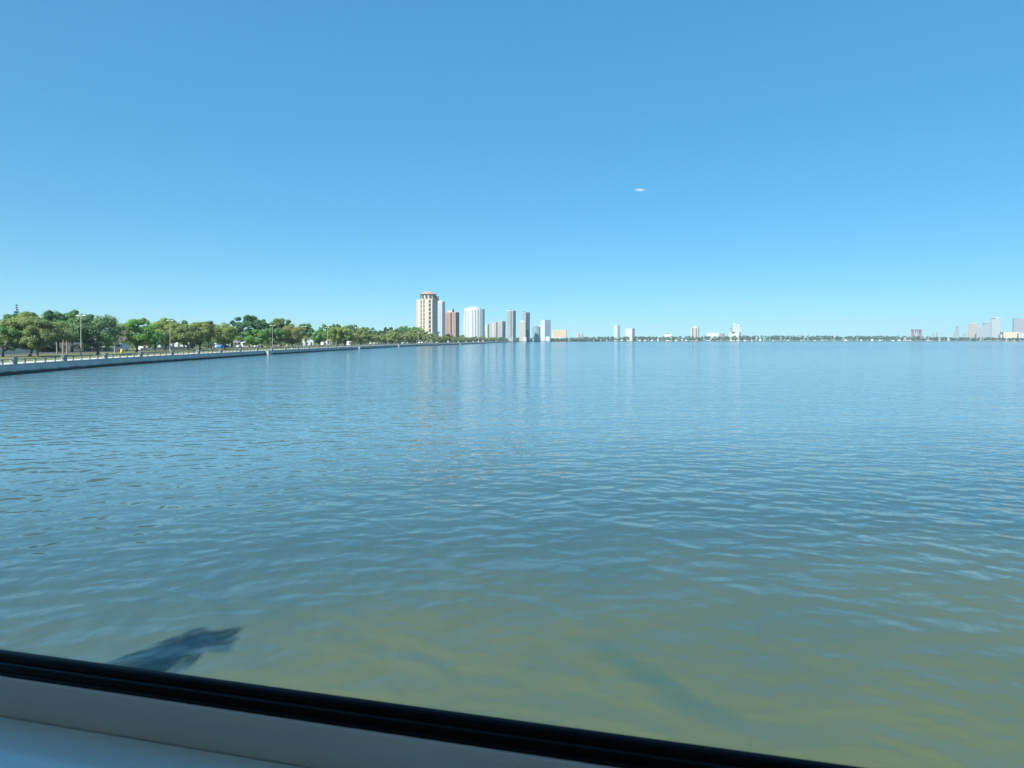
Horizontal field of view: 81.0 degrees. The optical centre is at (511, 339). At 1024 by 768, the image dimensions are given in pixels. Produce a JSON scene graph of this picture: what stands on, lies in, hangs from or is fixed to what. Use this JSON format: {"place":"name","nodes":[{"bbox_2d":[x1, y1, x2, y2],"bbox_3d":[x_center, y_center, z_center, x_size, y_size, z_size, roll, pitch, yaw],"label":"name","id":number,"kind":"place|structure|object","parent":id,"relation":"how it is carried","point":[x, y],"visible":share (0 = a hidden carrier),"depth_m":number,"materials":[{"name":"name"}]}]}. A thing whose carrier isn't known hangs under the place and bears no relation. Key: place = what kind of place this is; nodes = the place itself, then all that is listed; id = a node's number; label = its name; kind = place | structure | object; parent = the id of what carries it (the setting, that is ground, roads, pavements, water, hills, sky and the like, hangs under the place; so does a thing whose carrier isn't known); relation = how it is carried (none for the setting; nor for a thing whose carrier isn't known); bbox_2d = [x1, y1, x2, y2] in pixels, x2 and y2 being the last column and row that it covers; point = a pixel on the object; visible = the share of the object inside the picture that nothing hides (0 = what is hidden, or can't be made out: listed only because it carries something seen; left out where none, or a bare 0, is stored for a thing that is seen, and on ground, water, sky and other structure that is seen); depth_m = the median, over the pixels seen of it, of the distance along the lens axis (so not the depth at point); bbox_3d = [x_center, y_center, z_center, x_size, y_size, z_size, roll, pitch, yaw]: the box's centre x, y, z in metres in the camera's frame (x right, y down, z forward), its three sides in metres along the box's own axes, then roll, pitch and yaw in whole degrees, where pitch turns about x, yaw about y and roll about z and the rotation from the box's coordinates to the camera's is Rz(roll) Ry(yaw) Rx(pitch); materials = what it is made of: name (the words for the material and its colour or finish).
{"place":"outdoors","nodes":[
{"label":"outdoors","id":0,"kind":"place"},
{"bbox_2d":[4,344,404,363],"bbox_3d":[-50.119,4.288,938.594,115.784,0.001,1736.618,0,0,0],"label":"sidewalk","id":1,"kind":"structure","parent":0,"point":[130,356],"depth_m":147.02,"materials":[{"name":"concrete"}]},
{"bbox_2d":[0,341,492,354],"bbox_3d":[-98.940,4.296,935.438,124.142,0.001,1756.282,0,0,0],"label":"road","id":2,"kind":"structure","parent":0,"point":[145,350],"depth_m":245.50,"materials":[{"name":"asphalt"}]},
{"bbox_2d":[113,344,128,350],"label":"van","id":3,"kind":"object","parent":2,"relation":"on","point":[122,346],"visible":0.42,"depth_m":236.96,"materials":[{"name":"paint"}]},
{"bbox_2d":[138,346,147,350],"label":"van","id":4,"kind":"object","parent":2,"relation":"on","point":[141,348],"visible":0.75,"depth_m":239.17,"materials":[{"name":"paint"}]},
{"bbox_2d":[0,340,957,362],"bbox_3d":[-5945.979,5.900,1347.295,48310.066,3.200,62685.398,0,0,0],"label":"ground","id":5,"kind":"structure","parent":0,"point":[58,356],"depth_m":245.73,"materials":[{"name":"green plant"}]},
{"bbox_2d":[2,313,13,320],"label":"broadleaf tree","id":6,"kind":"object","parent":5,"relation":"on","point":[7,316],"visible":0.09,"depth_m":212.96,"materials":[{"name":"green plant"}]},
{"bbox_2d":[0,325,27,356],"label":"oak tree","id":7,"kind":"object","parent":5,"relation":"on","point":[15,334],"visible":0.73,"depth_m":151.85,"materials":[{"name":"green plant"}]},
{"bbox_2d":[0,348,35,353],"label":"garden wall","id":8,"kind":"structure","parent":5,"relation":"on","point":[18,350],"depth_m":192.38,"materials":[{"name":"white paint"}]},
{"bbox_2d":[11,312,40,336],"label":"broadleaf tree","id":9,"kind":"object","parent":5,"relation":"on","point":[26,313],"visible":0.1,"depth_m":205.01,"materials":[{"name":"green plant"}]},
{"bbox_2d":[0,311,75,356],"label":"oak tree","id":10,"kind":"object","parent":5,"relation":"on","point":[30,319],"visible":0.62,"depth_m":153.69,"materials":[{"name":"green plant"}]},
{"bbox_2d":[19,319,57,356],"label":"oak tree","id":11,"kind":"object","parent":5,"relation":"on","point":[35,343],"visible":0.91,"depth_m":152.00,"materials":[{"name":"green plant"}]},
{"bbox_2d":[35,310,57,347],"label":"broadleaf tree","id":12,"kind":"object","parent":5,"relation":"on","point":[48,315],"visible":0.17,"depth_m":213.84,"materials":[{"name":"green plant"}]},
{"bbox_2d":[40,345,58,351],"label":"hedge","id":13,"kind":"object","parent":5,"relation":"on","point":[50,349],"visible":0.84,"depth_m":208.93,"materials":[{"name":"green plant"}]},
{"bbox_2d":[44,310,68,351],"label":"broadleaf tree","id":14,"kind":"object","parent":5,"relation":"on","point":[64,317],"visible":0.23,"depth_m":218.21,"materials":[{"name":"green plant"}]},
{"bbox_2d":[39,338,79,350],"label":"house","id":15,"kind":"structure","parent":5,"relation":"on","point":[61,343],"depth_m":229.34,"materials":[{"name":"grey glass"}]},
{"bbox_2d":[56,310,89,351],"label":"broadleaf tree","id":16,"kind":"object","parent":5,"relation":"on","point":[72,314],"visible":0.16,"depth_m":212.62,"materials":[{"name":"green plant"}]},
{"bbox_2d":[76,315,85,355],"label":"street lamp","id":17,"kind":"object","parent":5,"relation":"on","point":[80,341],"visible":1,"depth_m":162.91,"materials":[{"name":"metal"}]},
{"bbox_2d":[85,313,100,350],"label":"broadleaf tree","id":18,"kind":"object","parent":5,"relation":"on","point":[91,315],"visible":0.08,"depth_m":224.65,"materials":[{"name":"green plant"}]},
{"bbox_2d":[63,313,126,354],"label":"oak tree","id":19,"kind":"object","parent":5,"relation":"on","point":[79,326],"visible":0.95,"depth_m":169.26,"materials":[{"name":"green plant"}]},
{"bbox_2d":[82,342,112,350],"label":"hedge","id":20,"kind":"object","parent":5,"relation":"on","point":[100,349],"visible":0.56,"depth_m":235.16,"materials":[{"name":"green plant"}]},
{"bbox_2d":[94,314,118,350],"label":"airy tree","id":21,"kind":"object","parent":5,"relation":"on","point":[107,329],"visible":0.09,"depth_m":234.87,"materials":[{"name":"green plant"}]},
{"bbox_2d":[103,324,127,353],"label":"airy tree","id":22,"kind":"object","parent":5,"relation":"on","point":[115,344],"visible":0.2,"depth_m":189.94,"materials":[{"name":"green plant"}]},
{"bbox_2d":[117,319,159,351],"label":"oak tree","id":23,"kind":"object","parent":5,"relation":"on","point":[139,339],"visible":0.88,"depth_m":207.16,"materials":[{"name":"green plant"}]},
{"bbox_2d":[138,318,150,346],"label":"broadleaf tree","id":24,"kind":"object","parent":5,"relation":"on","point":[140,327],"visible":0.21,"depth_m":272.89,"materials":[{"name":"green plant"}]},
{"bbox_2d":[145,333,166,350],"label":"oak tree","id":25,"kind":"object","parent":5,"relation":"on","point":[157,342],"visible":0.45,"depth_m":225.78,"materials":[{"name":"green plant"}]},
{"bbox_2d":[145,317,191,349],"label":"oak tree","id":26,"kind":"object","parent":5,"relation":"on","point":[163,326],"visible":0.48,"depth_m":247.39,"materials":[{"name":"green plant"}]},
{"bbox_2d":[150,347,189,348],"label":"garden wall","id":27,"kind":"structure","parent":5,"relation":"on","point":[169,347],"depth_m":282.62,"materials":[{"name":"beige paint"}]},
{"bbox_2d":[168,322,209,350],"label":"oak tree","id":28,"kind":"object","parent":5,"relation":"on","point":[180,333],"visible":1,"depth_m":243.06,"materials":[{"name":"green plant"}]},
{"bbox_2d":[189,322,215,349],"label":"oak tree","id":29,"kind":"object","parent":5,"relation":"on","point":[203,325],"visible":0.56,"depth_m":260.21,"materials":[{"name":"green plant"}]},
{"bbox_2d":[200,320,215,347],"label":"broadleaf tree","id":30,"kind":"object","parent":5,"relation":"on","point":[209,322],"visible":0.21,"depth_m":319.40,"materials":[{"name":"green plant"}]},
{"bbox_2d":[209,324,215,349],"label":"palm tree","id":31,"kind":"object","parent":5,"relation":"on","point":[210,336],"visible":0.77,"depth_m":261.80,"materials":[{"name":"green plant"}]},
{"bbox_2d":[211,322,240,348],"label":"oak tree","id":32,"kind":"object","parent":5,"relation":"on","point":[224,339],"visible":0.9,"depth_m":283.60,"materials":[{"name":"green plant"}]},
{"bbox_2d":[226,320,238,347],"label":"broadleaf tree","id":33,"kind":"object","parent":5,"relation":"on","point":[232,323],"visible":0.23,"depth_m":329.85,"materials":[{"name":"green plant"}]},
{"bbox_2d":[229,340,240,346],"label":"house","id":34,"kind":"structure","parent":5,"relation":"on","point":[236,342],"depth_m":366.42,"materials":[{"name":"grey"}]},
{"bbox_2d":[0,338,494,349],"bbox_3d":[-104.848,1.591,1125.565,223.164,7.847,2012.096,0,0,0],"label":"shrubbery","id":35,"kind":"object","parent":5,"relation":"on","point":[132,345],"visible":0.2,"depth_m":433.49,"materials":[{"name":"green plant"}]},
{"bbox_2d":[4,341,490,353],"bbox_3d":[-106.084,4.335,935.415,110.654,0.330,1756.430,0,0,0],"label":"kerb","id":36,"kind":"structure","parent":5,"relation":"on","point":[158,349],"depth_m":263.81,"materials":[{"name":"concrete"}]},
{"bbox_2d":[0,341,495,355],"bbox_3d":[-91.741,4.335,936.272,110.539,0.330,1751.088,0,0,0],"label":"kerb","id":37,"kind":"structure","parent":5,"relation":"on","point":[180,349],"depth_m":240.56,"materials":[{"name":"concrete"}]},
{"bbox_2d":[234,314,268,347],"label":"broadleaf tree","id":38,"kind":"object","parent":5,"relation":"on","point":[252,321],"visible":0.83,"depth_m":326.91,"materials":[{"name":"green plant"}]},
{"bbox_2d":[0,341,510,375],"bbox_3d":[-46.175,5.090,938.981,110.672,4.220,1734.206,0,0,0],"label":"seawall","id":39,"kind":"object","parent":5,"relation":"on","point":[14,366],"visible":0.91,"depth_m":153.04,"materials":[{"name":"concrete"}]},
{"bbox_2d":[244,329,267,348],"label":"oak tree","id":40,"kind":"object","parent":5,"relation":"on","point":[261,335],"visible":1,"depth_m":283.64,"materials":[{"name":"green plant"}]},
{"bbox_2d":[253,319,270,346],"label":"broadleaf tree","id":41,"kind":"object","parent":5,"relation":"on","point":[262,320],"visible":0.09,"depth_m":344.67,"materials":[{"name":"green plant"}]},
{"bbox_2d":[264,327,285,346],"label":"oak tree","id":42,"kind":"object","parent":5,"relation":"on","point":[278,334],"visible":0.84,"depth_m":317.29,"materials":[{"name":"green plant"}]},
{"bbox_2d":[268,318,290,346],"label":"broadleaf tree","id":43,"kind":"object","parent":5,"relation":"on","point":[276,321],"visible":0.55,"depth_m":367.54,"materials":[{"name":"green plant"}]},
{"bbox_2d":[282,323,308,345],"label":"oak tree","id":44,"kind":"object","parent":5,"relation":"on","point":[291,339],"visible":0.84,"depth_m":328.30,"materials":[{"name":"green plant"}]},
{"bbox_2d":[299,323,314,345],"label":"broadleaf tree","id":45,"kind":"object","parent":5,"relation":"on","point":[309,330],"visible":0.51,"depth_m":419.50,"materials":[{"name":"green plant"}]},
{"bbox_2d":[302,338,313,344],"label":"house","id":46,"kind":"structure","parent":5,"relation":"on","point":[310,341],"depth_m":486.81,"materials":[{"name":"white"}]},
{"bbox_2d":[310,331,326,343],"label":"oak tree","id":47,"kind":"object","parent":5,"relation":"on","point":[319,339],"visible":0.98,"depth_m":393.32,"materials":[{"name":"green plant"}]},
{"bbox_2d":[317,324,331,345],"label":"broadleaf tree","id":48,"kind":"object","parent":5,"relation":"on","point":[322,328],"visible":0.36,"depth_m":448.83,"materials":[{"name":"green plant"}]},
{"bbox_2d":[325,324,340,344],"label":"distant tree","id":49,"kind":"object","parent":5,"relation":"on","point":[334,325],"visible":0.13,"depth_m":548.82,"materials":[{"name":"green plant"}]},
{"bbox_2d":[328,326,352,345],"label":"oak tree","id":50,"kind":"object","parent":5,"relation":"on","point":[332,331],"visible":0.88,"depth_m":428.24,"materials":[{"name":"green plant"}]},
{"bbox_2d":[335,330,355,344],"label":"distant tree","id":51,"kind":"object","parent":5,"relation":"on","point":[351,339],"visible":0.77,"depth_m":430.28,"materials":[{"name":"green plant"}]},
{"bbox_2d":[341,325,355,343],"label":"distant tree","id":52,"kind":"object","parent":5,"relation":"on","point":[351,327],"visible":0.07,"depth_m":660.86,"materials":[{"name":"green plant"}]},
{"bbox_2d":[347,324,361,343],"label":"distant tree","id":53,"kind":"object","parent":5,"relation":"on","point":[356,329],"visible":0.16,"depth_m":670.96,"materials":[{"name":"green plant"}]},
{"bbox_2d":[351,331,358,345],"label":"distant tree","id":54,"kind":"object","parent":5,"relation":"on","point":[356,337],"visible":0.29,"depth_m":463.53,"materials":[{"name":"green plant"}]},
{"bbox_2d":[353,331,371,344],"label":"distant tree","id":55,"kind":"object","parent":5,"relation":"on","point":[364,337],"visible":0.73,"depth_m":498.25,"materials":[{"name":"green plant"}]},
{"bbox_2d":[119,324,608,342],"bbox_3d":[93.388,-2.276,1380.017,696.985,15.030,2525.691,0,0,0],"label":"woods","id":56,"kind":"object","parent":5,"relation":"on","point":[273,338],"visible":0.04,"depth_m":507.63,"materials":[{"name":"green plant"}]},
{"bbox_2d":[361,327,373,343],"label":"distant tree","id":57,"kind":"object","parent":5,"relation":"on","point":[371,332],"visible":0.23,"depth_m":690.08,"materials":[{"name":"green plant"}]},
{"bbox_2d":[373,334,381,342],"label":"distant tree","id":58,"kind":"object","parent":5,"relation":"on","point":[377,337],"visible":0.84,"depth_m":567.98,"materials":[{"name":"green plant"}]},
{"bbox_2d":[380,333,393,343],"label":"distant tree","id":59,"kind":"object","parent":5,"relation":"on","point":[383,336],"visible":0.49,"depth_m":609.12,"materials":[{"name":"green plant"}]},
{"bbox_2d":[386,332,400,342],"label":"distant tree","id":60,"kind":"object","parent":5,"relation":"on","point":[389,337],"visible":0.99,"depth_m":582.60,"materials":[{"name":"green plant"}]},
{"bbox_2d":[389,328,405,342],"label":"distant tree","id":61,"kind":"object","parent":5,"relation":"on","point":[398,330],"visible":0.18,"depth_m":769.96,"materials":[{"name":"green plant"}]},
{"bbox_2d":[395,332,403,341],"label":"distant tree","id":62,"kind":"object","parent":5,"relation":"on","point":[401,336],"visible":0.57,"depth_m":617.45,"materials":[{"name":"green plant"}]},
{"bbox_2d":[401,334,412,343],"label":"distant tree","id":63,"kind":"object","parent":5,"relation":"on","point":[408,336],"visible":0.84,"depth_m":653.08,"materials":[{"name":"green plant"}]},
{"bbox_2d":[405,331,417,342],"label":"distant tree","id":64,"kind":"object","parent":5,"relation":"on","point":[414,335],"visible":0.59,"depth_m":684.53,"materials":[{"name":"green plant"}]},
{"bbox_2d":[413,329,423,342],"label":"distant tree","id":65,"kind":"object","parent":5,"relation":"on","point":[417,332],"visible":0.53,"depth_m":716.65,"materials":[{"name":"green plant"}]},
{"bbox_2d":[417,331,430,342],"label":"distant tree","id":66,"kind":"object","parent":5,"relation":"on","point":[422,337],"visible":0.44,"depth_m":746.28,"materials":[{"name":"green plant"}]},
{"bbox_2d":[416,291,438,342],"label":"condo tower","id":67,"kind":"structure","parent":5,"relation":"on","point":[427,311],"depth_m":960.54,"materials":[{"name":"beige paint"}]},
{"bbox_2d":[424,333,435,343],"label":"distant tree","id":68,"kind":"object","parent":5,"relation":"on","point":[428,338],"visible":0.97,"depth_m":725.67,"materials":[{"name":"green plant"}]},
{"bbox_2d":[438,301,444,336],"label":"condo tower","id":69,"kind":"structure","parent":5,"relation":"on","point":[441,317],"depth_m":1083.20,"materials":[{"name":"white paint"}]},
{"bbox_2d":[441,335,449,342],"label":"distant tree","id":70,"kind":"object","parent":5,"relation":"on","point":[446,338],"visible":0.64,"depth_m":846.51,"materials":[{"name":"green plant"}]},
{"bbox_2d":[445,309,458,340],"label":"apartment tower","id":71,"kind":"structure","parent":5,"relation":"on","point":[451,322],"depth_m":1209.62,"materials":[{"name":"brick"}]},
{"bbox_2d":[452,337,459,341],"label":"distant tree","id":72,"kind":"object","parent":5,"relation":"on","point":[454,339],"visible":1,"depth_m":865.61,"materials":[{"name":"green plant"}]},
{"bbox_2d":[463,307,484,341],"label":"curved tower","id":73,"kind":"structure","parent":5,"relation":"on","point":[473,321],"depth_m":1539.16,"materials":[{"name":"white concrete"}]},
{"bbox_2d":[485,324,488,340],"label":"apartment block","id":74,"kind":"structure","parent":5,"relation":"on","point":[487,331],"depth_m":1811.49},
{"bbox_2d":[490,322,496,337],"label":"apartment tower","id":75,"kind":"structure","parent":5,"relation":"on","point":[493,329],"depth_m":1928.25,"materials":[{"name":"beige paint"}]},
{"bbox_2d":[497,321,505,337],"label":"apartment tower","id":76,"kind":"structure","parent":5,"relation":"on","point":[501,328],"depth_m":2040.12,"materials":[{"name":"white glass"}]},
{"bbox_2d":[507,309,515,341],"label":"condo tower","id":77,"kind":"structure","parent":5,"relation":"on","point":[511,325],"depth_m":1714.47,"materials":[{"name":"white paint"}]},
{"bbox_2d":[519,321,525,341],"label":"apartment tower","id":78,"kind":"structure","parent":5,"relation":"on","point":[522,329],"depth_m":1897.21,"materials":[{"name":"white paint"}]},
{"bbox_2d":[522,312,529,340],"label":"condo tower","id":79,"kind":"structure","parent":5,"relation":"on","point":[526,316],"depth_m":2010.17,"materials":[{"name":"white glass"}]},
{"bbox_2d":[526,329,528,341],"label":"office block","id":80,"kind":"structure","parent":5,"relation":"on","point":[527,333],"depth_m":1919.34,"materials":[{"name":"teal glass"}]},
{"bbox_2d":[532,326,539,340],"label":"glass building","id":81,"kind":"structure","parent":5,"relation":"on","point":[535,333],"depth_m":2088.48,"materials":[{"name":"blue"}]},
{"bbox_2d":[541,320,550,340],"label":"condo tower","id":82,"kind":"structure","parent":5,"relation":"on","point":[545,327],"depth_m":2195.70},
{"bbox_2d":[552,330,566,338],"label":"hotel building","id":83,"kind":"structure","parent":5,"relation":"on","point":[558,333],"depth_m":2414.43,"materials":[{"name":"concrete"}]},
{"bbox_2d":[614,325,619,340],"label":"condo tower","id":84,"kind":"structure","parent":5,"relation":"on","point":[617,331],"depth_m":2595.79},
{"bbox_2d":[625,328,634,340],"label":"condo tower","id":85,"kind":"structure","parent":5,"relation":"on","point":[630,332],"depth_m":2591.45,"materials":[{"name":"white paint"}]},
{"bbox_2d":[664,333,670,340],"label":"waterfront house","id":86,"kind":"structure","parent":5,"relation":"on","point":[667,335],"depth_m":2717.61,"materials":[{"name":"concrete"}]},
{"bbox_2d":[691,325,698,340],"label":"condo tower","id":87,"kind":"structure","parent":5,"relation":"on","point":[694,331],"depth_m":2724.61,"materials":[{"name":"beige paint"}]},
{"bbox_2d":[706,333,718,340],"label":"hospital building","id":88,"kind":"structure","parent":5,"relation":"on","point":[712,335],"depth_m":2754.25,"materials":[{"name":"concrete"}]},
{"bbox_2d":[729,323,740,340],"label":"stepped tower","id":89,"kind":"structure","parent":5,"relation":"on","point":[735,330],"depth_m":2762.76,"materials":[{"name":"white paint"}]},
{"bbox_2d":[461,335,1023,341],"bbox_3d":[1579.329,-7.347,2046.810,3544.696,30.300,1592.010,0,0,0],"label":"treeline","id":90,"kind":"object","parent":5,"relation":"on","point":[773,337],"visible":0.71,"depth_m":2694.68,"materials":[{"name":"green plant"}]},
{"bbox_2d":[911,329,921,340],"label":"building","id":91,"kind":"structure","parent":5,"relation":"on","point":[912,333],"depth_m":3398.28,"materials":[{"name":"metal"}]},
{"bbox_2d":[956,326,958,338],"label":"office tower","id":92,"kind":"structure","parent":5,"relation":"on","point":[957,328],"depth_m":5204.00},
{"bbox_2d":[968,323,977,336],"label":"office tower","id":93,"kind":"structure","parent":5,"relation":"on","point":[972,327],"depth_m":5133.19,"materials":[{"name":"beige paint"}]},
{"bbox_2d":[976,328,978,337],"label":"office tower","id":94,"kind":"structure","parent":5,"relation":"on","point":[977,332],"depth_m":5055.79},
{"bbox_2d":[978,326,986,337],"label":"office tower","id":95,"kind":"structure","parent":5,"relation":"on","point":[983,331],"depth_m":5091.90,"materials":[{"name":"concrete"}]},
{"bbox_2d":[983,323,990,336],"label":"office tower","id":96,"kind":"structure","parent":5,"relation":"on","point":[988,328],"depth_m":5143.35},
{"bbox_2d":[991,318,999,337],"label":"office tower","id":97,"kind":"structure","parent":5,"relation":"on","point":[995,327],"depth_m":5134.24,"materials":[{"name":"white paint"}]},
{"bbox_2d":[1000,332,1018,340],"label":"hotel building","id":98,"kind":"structure","parent":5,"relation":"on","point":[1006,335],"depth_m":2891.49,"materials":[{"name":"concrete"}]},
{"bbox_2d":[1013,318,1023,332],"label":"office tower","id":99,"kind":"structure","parent":5,"relation":"on","point":[1018,324],"depth_m":5151.42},
{"bbox_2d":[1018,333,1023,340],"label":"office block","id":100,"kind":"structure","parent":5,"relation":"on","point":[1020,335],"depth_m":2846.03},
{"bbox_2d":[0,341,1023,767],"bbox_3d":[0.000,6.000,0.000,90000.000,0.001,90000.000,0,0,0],"label":"water","id":101,"kind":"structure","parent":0,"point":[804,549],"depth_m":18.61,"materials":[{"name":"liquid"}]},
{"bbox_2d":[0,0,1023,339],"label":"sky","id":102,"kind":"structure","parent":0,"point":[656,168],"materials":[{"name":"blue"}]},
{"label":"wall front","id":103,"kind":"structure","parent":0,"visible":0},
{"bbox_2d":[0,649,862,767],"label":"window","id":104,"kind":"structure","parent":103,"relation":"attached to","point":[57,712],"depth_m":0.80,"materials":[{"name":"black rubber"}]}
]}

